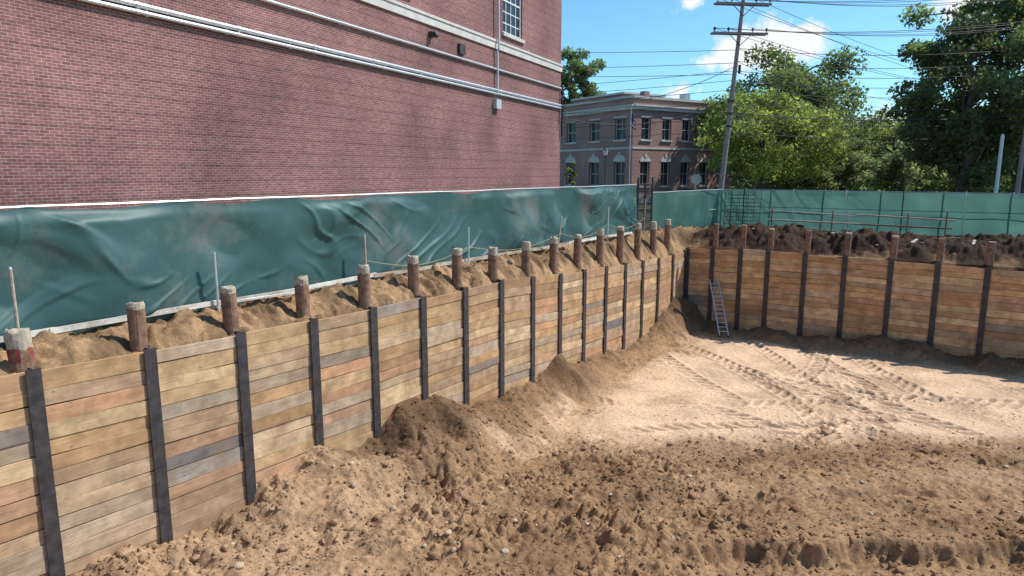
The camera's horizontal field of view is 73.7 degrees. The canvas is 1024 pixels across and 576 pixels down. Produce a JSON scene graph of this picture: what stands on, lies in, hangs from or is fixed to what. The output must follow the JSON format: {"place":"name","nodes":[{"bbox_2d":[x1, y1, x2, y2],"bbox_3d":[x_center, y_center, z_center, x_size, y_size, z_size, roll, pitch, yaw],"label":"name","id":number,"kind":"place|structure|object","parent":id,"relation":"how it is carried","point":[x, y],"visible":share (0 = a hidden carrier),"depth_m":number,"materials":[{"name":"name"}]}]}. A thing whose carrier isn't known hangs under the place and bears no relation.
{"place":"outdoors","nodes":[
{"label":"outdoors","id":0,"kind":"place"},
{"bbox_2d":[0,179,1023,575],"bbox_3d":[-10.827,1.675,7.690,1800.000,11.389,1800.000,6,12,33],"label":"ground","id":1,"kind":"structure","parent":0,"point":[786,379],"depth_m":18.68,"materials":[{"name":"soil"}]},
{"bbox_2d":[8,267,19,327],"bbox_3d":[-8.844,0.471,12.176,0.088,1.710,0.085,6,12,33],"label":"steel stake","id":2,"kind":"object","parent":1,"relation":"on","point":[13,297],"visible":0.65,"depth_m":12.10,"materials":[{"name":"metal"}]},
{"bbox_2d":[4,328,34,372],"bbox_3d":[-8.458,1.294,11.795,0.396,1.234,0.399,6,12,33],"label":"pile head","id":3,"kind":"object","parent":1,"relation":"on","point":[20,350],"visible":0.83,"depth_m":11.62},
{"bbox_2d":[126,300,147,351],"bbox_3d":[-7.346,0.982,13.425,0.352,1.466,0.348,6,12,33],"label":"pile head","id":4,"kind":"object","parent":1,"relation":"on","point":[137,325],"visible":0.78,"depth_m":13.27},
{"bbox_2d":[213,252,220,311],"bbox_3d":[-6.678,-0.020,15.440,0.088,1.591,0.090,6,12,33],"label":"steel stake","id":5,"kind":"object","parent":1,"relation":"on","point":[218,306],"visible":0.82,"depth_m":15.40,"materials":[{"name":"grey metal"}]},
{"bbox_2d":[220,285,239,333],"bbox_3d":[-6.224,0.714,15.118,0.357,1.550,0.369,6,12,33],"label":"pile head","id":6,"kind":"object","parent":1,"relation":"on","point":[229,306],"visible":0.8,"depth_m":14.95},
{"bbox_2d":[0,0,565,210],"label":"brick building","id":7,"kind":"structure","parent":1,"relation":"on","point":[110,101],"depth_m":20.31,"materials":[{"name":"brick"}]},
{"bbox_2d":[294,275,309,318],"bbox_3d":[-5.127,0.469,16.719,0.362,1.598,0.352,6,12,33],"label":"pile head","id":8,"kind":"object","parent":1,"relation":"on","point":[301,286],"visible":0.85,"depth_m":16.54},
{"bbox_2d":[0,232,631,342],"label":"toe board","id":9,"kind":"object","parent":1,"relation":"on","point":[66,328],"visible":0.63,"depth_m":16.34,"materials":[{"name":"grey wood"}]},
{"bbox_2d":[0,184,637,348],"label":"windscreen fence","id":10,"kind":"object","parent":1,"relation":"on","point":[72,266],"visible":0.83,"depth_m":16.42,"materials":[{"name":"fabric"}]},
{"bbox_2d":[0,250,686,575],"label":"soldier pile wall","id":11,"kind":"structure","parent":1,"relation":"on","point":[203,400],"depth_m":15.23,"materials":[{"name":"wood"}]},
{"bbox_2d":[357,264,370,309],"bbox_3d":[-3.964,0.201,18.351,0.349,1.682,0.360,6,12,33],"label":"pile head","id":12,"kind":"object","parent":1,"relation":"on","point":[364,289],"visible":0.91,"depth_m":18.19},
{"bbox_2d":[363,235,366,263],"bbox_3d":[-4.111,-0.679,19.188,0.088,1.641,0.112,6,12,33],"label":"steel stake","id":13,"kind":"object","parent":1,"relation":"on","point":[364,239],"visible":0.55,"depth_m":19.08,"materials":[{"name":"metal"}]},
{"bbox_2d":[407,255,419,295],"bbox_3d":[-2.884,-0.105,20.023,0.356,1.755,0.375,6,12,33],"label":"pile head","id":14,"kind":"object","parent":1,"relation":"on","point":[413,272],"visible":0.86,"depth_m":19.84},
{"bbox_2d":[452,247,461,290],"bbox_3d":[-1.748,-0.386,21.647,0.361,1.794,0.353,6,12,33],"label":"pile head","id":15,"kind":"object","parent":1,"relation":"on","point":[456,267],"visible":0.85,"depth_m":21.48},
{"bbox_2d":[467,227,469,263],"bbox_3d":[-1.471,-1.283,23.055,0.088,1.540,0.071,6,12,33],"label":"steel stake","id":16,"kind":"object","parent":1,"relation":"on","point":[468,262],"visible":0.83,"depth_m":23.01,"materials":[{"name":"grey metal"}]},
{"bbox_2d":[488,246,497,282],"bbox_3d":[-0.652,-0.588,23.292,0.352,1.671,0.368,6,12,33],"label":"pile head","id":17,"kind":"object","parent":1,"relation":"on","point":[492,263],"visible":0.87,"depth_m":23.12},
{"bbox_2d":[521,241,530,276],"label":"pile head","id":18,"kind":"object","parent":1,"relation":"on","point":[526,255],"visible":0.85,"depth_m":24.69},
{"bbox_2d":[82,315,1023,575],"bbox_3d":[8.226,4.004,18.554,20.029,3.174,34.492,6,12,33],"label":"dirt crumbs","id":19,"kind":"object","parent":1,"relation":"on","point":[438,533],"visible":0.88,"depth_m":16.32,"materials":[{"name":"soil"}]},
{"bbox_2d":[549,236,557,273],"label":"pile head","id":20,"kind":"object","parent":1,"relation":"on","point":[553,257],"visible":0.84,"depth_m":26.36},
{"bbox_2d":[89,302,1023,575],"bbox_3d":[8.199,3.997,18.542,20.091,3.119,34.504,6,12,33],"label":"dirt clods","id":21,"kind":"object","parent":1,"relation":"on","point":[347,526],"visible":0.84,"depth_m":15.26,"materials":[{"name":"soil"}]},
{"bbox_2d":[558,216,561,250],"bbox_3d":[1.930,-2.116,27.849,0.074,1.595,0.348,7,12,37],"label":"steel stake","id":22,"kind":"object","parent":1,"relation":"on","point":[559,232],"visible":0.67,"depth_m":27.83,"materials":[{"name":"metal"}]},
{"bbox_2d":[563,162,576,187],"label":"sapling","id":23,"kind":"object","parent":1,"relation":"on","point":[573,176],"visible":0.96,"depth_m":61.18,"materials":[{"name":"green plant"}]},
{"bbox_2d":[573,234,581,269],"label":"pile head","id":24,"kind":"object","parent":1,"relation":"on","point":[577,250],"visible":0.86,"depth_m":28.01},
{"bbox_2d":[561,46,606,104],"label":"broadleaf tree","id":25,"kind":"object","parent":1,"relation":"on","point":[575,69],"visible":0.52,"depth_m":106.66,"materials":[{"name":"green plant"}]},
{"bbox_2d":[148,406,1022,575],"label":"stones","id":26,"kind":"object","parent":1,"relation":"on","point":[238,565],"visible":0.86,"depth_m":15.52,"materials":[{"name":"stone"}]},
{"bbox_2d":[596,229,603,266],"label":"pile head","id":27,"kind":"object","parent":1,"relation":"on","point":[599,246],"visible":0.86,"depth_m":29.61},
{"bbox_2d":[603,145,607,184],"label":"street lamp","id":28,"kind":"object","parent":1,"relation":"on","point":[605,150],"visible":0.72,"depth_m":62.76,"materials":[{"name":"metal"}]},
{"bbox_2d":[606,207,608,239],"bbox_3d":[4.456,-2.871,31.699,0.088,1.790,0.070,6,12,33],"label":"steel stake","id":29,"kind":"object","parent":1,"relation":"on","point":[607,238],"visible":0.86,"depth_m":31.67,"materials":[{"name":"grey metal"}]},
{"bbox_2d":[616,226,623,263],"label":"pile head","id":30,"kind":"object","parent":1,"relation":"on","point":[620,243],"visible":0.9,"depth_m":31.27},
{"bbox_2d":[629,108,635,183],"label":"flag pole","id":31,"kind":"object","parent":1,"relation":"on","point":[633,121],"visible":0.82,"depth_m":64.41,"materials":[{"name":"metal"}]},
{"bbox_2d":[634,223,640,259],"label":"pile head","id":32,"kind":"object","parent":1,"relation":"on","point":[637,241],"visible":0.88,"depth_m":32.96},
{"bbox_2d":[643,199,645,233],"bbox_3d":[6.817,-3.554,35.134,0.088,1.991,0.116,6,12,33],"label":"steel stake","id":33,"kind":"object","parent":1,"relation":"on","point":[644,217],"visible":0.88,"depth_m":35.09,"materials":[{"name":"metal"}]},
{"bbox_2d":[369,218,643,265],"bbox_3d":[1.388,-2.007,27.157,0.112,0.540,19.595,6,12,33],"label":"rope","id":34,"kind":"object","parent":33,"relation":"attached to","point":[481,248],"visible":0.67,"depth_m":23.42,"materials":[{"name":"yellow fabric"}]},
{"bbox_2d":[560,91,730,202],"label":"brick building","id":35,"kind":"structure","parent":1,"relation":"on","point":[673,160],"depth_m":72.04,"materials":[{"name":"brick"}]},
{"bbox_2d":[637,177,653,230],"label":"chain link gate","id":36,"kind":"structure","parent":1,"relation":"on","point":[645,186],"depth_m":36.20,"materials":[{"name":"metal"}]},
{"bbox_2d":[650,221,656,255],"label":"pile head","id":37,"kind":"object","parent":1,"relation":"on","point":[653,234],"visible":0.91,"depth_m":34.58},
{"bbox_2d":[664,219,670,253],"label":"pile head","id":38,"kind":"object","parent":1,"relation":"on","point":[667,234],"visible":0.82,"depth_m":36.27},
{"bbox_2d":[712,224,718,248],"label":"pile head","id":39,"kind":"object","parent":1,"relation":"on","point":[715,236],"visible":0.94,"depth_m":37.14},
{"bbox_2d":[709,279,729,336],"bbox_3d":[10.990,1.017,36.262,0.599,2.660,2.410,0,10,0],"label":"ladder","id":40,"kind":"object","parent":1,"relation":"on","point":[725,322],"visible":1,"depth_m":36.20,"materials":[{"name":"metal"}]},
{"bbox_2d":[710,0,771,188],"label":"utility pole","id":41,"kind":"object","parent":1,"relation":"on","point":[739,34],"visible":0.83,"depth_m":44.09,"materials":[{"name":"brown wood"}]},
{"bbox_2d":[560,0,1023,154],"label":"power lines","id":42,"kind":"object","parent":41,"relation":"attached to","point":[818,2],"visible":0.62,"depth_m":43.99,"materials":[{"name":"metal"}]},
{"bbox_2d":[723,191,761,226],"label":"rebar cage","id":43,"kind":"object","parent":1,"relation":"on","point":[739,202],"visible":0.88,"depth_m":41.49,"materials":[{"name":"metal"}]},
{"bbox_2d":[740,225,746,248],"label":"pile head","id":44,"kind":"object","parent":1,"relation":"on","point":[743,236],"visible":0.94,"depth_m":36.29},
{"bbox_2d":[767,228,774,250],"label":"pile head","id":45,"kind":"object","parent":1,"relation":"on","point":[771,239],"visible":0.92,"depth_m":35.53},
{"bbox_2d":[694,85,850,190],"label":"broadleaf tree","id":46,"kind":"object","parent":1,"relation":"on","point":[751,158],"visible":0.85,"depth_m":53.57,"materials":[{"name":"green plant"}]},
{"bbox_2d":[690,41,884,189],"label":"broadleaf tree","id":47,"kind":"object","parent":1,"relation":"on","point":[805,82],"visible":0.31,"depth_m":66.42,"materials":[{"name":"green plant"}]},
{"bbox_2d":[768,146,839,190],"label":"broadleaf tree","id":48,"kind":"object","parent":1,"relation":"on","point":[825,180],"visible":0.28,"depth_m":61.69,"materials":[{"name":"green plant"}]},
{"bbox_2d":[804,230,811,254],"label":"pile head","id":49,"kind":"object","parent":1,"relation":"on","point":[808,236],"visible":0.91,"depth_m":34.54},
{"bbox_2d":[777,91,874,185],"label":"broadleaf tree","id":50,"kind":"object","parent":1,"relation":"on","point":[857,159],"visible":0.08,"depth_m":74.74,"materials":[{"name":"green plant"}]},
{"bbox_2d":[652,189,1023,236],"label":"windscreen fence","id":51,"kind":"object","parent":1,"relation":"on","point":[698,208],"visible":0.82,"depth_m":39.01,"materials":[{"name":"fabric"}]},
{"bbox_2d":[844,232,851,256],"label":"pile head","id":52,"kind":"object","parent":1,"relation":"on","point":[848,241],"visible":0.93,"depth_m":33.55},
{"bbox_2d":[817,115,884,184],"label":"broadleaf tree","id":53,"kind":"object","parent":1,"relation":"on","point":[842,178],"visible":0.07,"depth_m":84.79,"materials":[{"name":"green plant"}]},
{"bbox_2d":[685,248,1023,358],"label":"soldier pile wall","id":54,"kind":"structure","parent":1,"relation":"on","point":[935,282],"depth_m":33.35,"materials":[{"name":"wood"}]},
{"bbox_2d":[768,208,954,236],"bbox_3d":[18.550,-3.335,36.959,9.103,1.851,0.160,6,12,33],"label":"guard rail","id":55,"kind":"object","parent":1,"relation":"on","point":[864,215],"visible":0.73,"depth_m":36.59,"materials":[{"name":"wood"}]},
{"bbox_2d":[753,228,975,245],"bbox_3d":[17.915,-2.728,35.741,10.606,0.616,3.181,6,12,33],"label":"scrap timber","id":56,"kind":"object","parent":1,"relation":"on","point":[915,242],"visible":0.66,"depth_m":33.59,"materials":[{"name":"brown wood"}]},
{"bbox_2d":[730,119,1013,193],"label":"distant trees","id":57,"kind":"object","parent":1,"relation":"on","point":[851,184],"visible":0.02,"depth_m":108.23,"materials":[{"name":"green plant"}]},
{"bbox_2d":[742,189,1020,234],"bbox_3d":[30.306,-3.111,32.483,38.030,2.700,0.060,6,12,33],"label":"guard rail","id":58,"kind":"object","parent":1,"relation":"on","point":[902,210],"visible":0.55,"depth_m":38.23,"materials":[{"name":"metal"}]},
{"bbox_2d":[844,109,938,190],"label":"broadleaf tree","id":59,"kind":"object","parent":1,"relation":"on","point":[886,133],"visible":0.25,"depth_m":81.80,"materials":[{"name":"green plant"}]},
{"bbox_2d":[889,235,898,259],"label":"pile head","id":60,"kind":"object","parent":1,"relation":"on","point":[894,247],"visible":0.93,"depth_m":32.45},
{"bbox_2d":[855,142,937,191],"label":"broadleaf tree","id":61,"kind":"object","parent":1,"relation":"on","point":[886,171],"visible":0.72,"depth_m":60.11,"materials":[{"name":"green plant"}]},
{"bbox_2d":[936,238,945,262],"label":"pile head","id":62,"kind":"object","parent":1,"relation":"on","point":[940,250],"visible":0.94,"depth_m":31.39},
{"bbox_2d":[879,0,1023,193],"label":"broadleaf tree","id":63,"kind":"object","parent":1,"relation":"on","point":[961,150],"visible":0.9,"depth_m":45.88,"materials":[{"name":"green plant"}]},
{"bbox_2d":[900,0,1023,192],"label":"broadleaf tree","id":64,"kind":"object","parent":1,"relation":"on","point":[1020,108],"visible":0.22,"depth_m":47.16,"materials":[{"name":"green plant"}]},
{"bbox_2d":[912,146,1014,193],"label":"broadleaf tree","id":65,"kind":"object","parent":1,"relation":"on","point":[950,184],"visible":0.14,"depth_m":62.34,"materials":[{"name":"green plant"}]},
{"bbox_2d":[909,103,1022,192],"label":"broadleaf tree","id":66,"kind":"object","parent":1,"relation":"on","point":[1009,183],"visible":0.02,"depth_m":79.08,"materials":[{"name":"green plant"}]},
{"bbox_2d":[985,241,995,265],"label":"pile head","id":67,"kind":"object","parent":1,"relation":"on","point":[991,248],"visible":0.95,"depth_m":30.35},
{"bbox_2d":[994,134,1003,192],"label":"vent post","id":68,"kind":"object","parent":1,"relation":"on","point":[998,170],"visible":0.57,"depth_m":42.25,"materials":[{"name":"grey metal"}]},
{"bbox_2d":[1014,123,1023,192],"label":"utility pole","id":69,"kind":"object","parent":1,"relation":"on","point":[1019,174],"visible":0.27,"depth_m":43.25,"materials":[{"name":"grey wood"}]},
{"bbox_2d":[561,0,1023,140],"label":"sky","id":70,"kind":"structure","parent":0,"point":[643,29],"materials":[{"name":"blue"}]},
{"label":"road","id":71,"kind":"structure","parent":0,"visible":0},
{"bbox_2d":[692,174,700,189],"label":"traffic sign","id":72,"kind":"object","parent":71,"relation":"on","point":[696,179],"visible":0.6,"depth_m":56.24,"materials":[{"name":"metal"}]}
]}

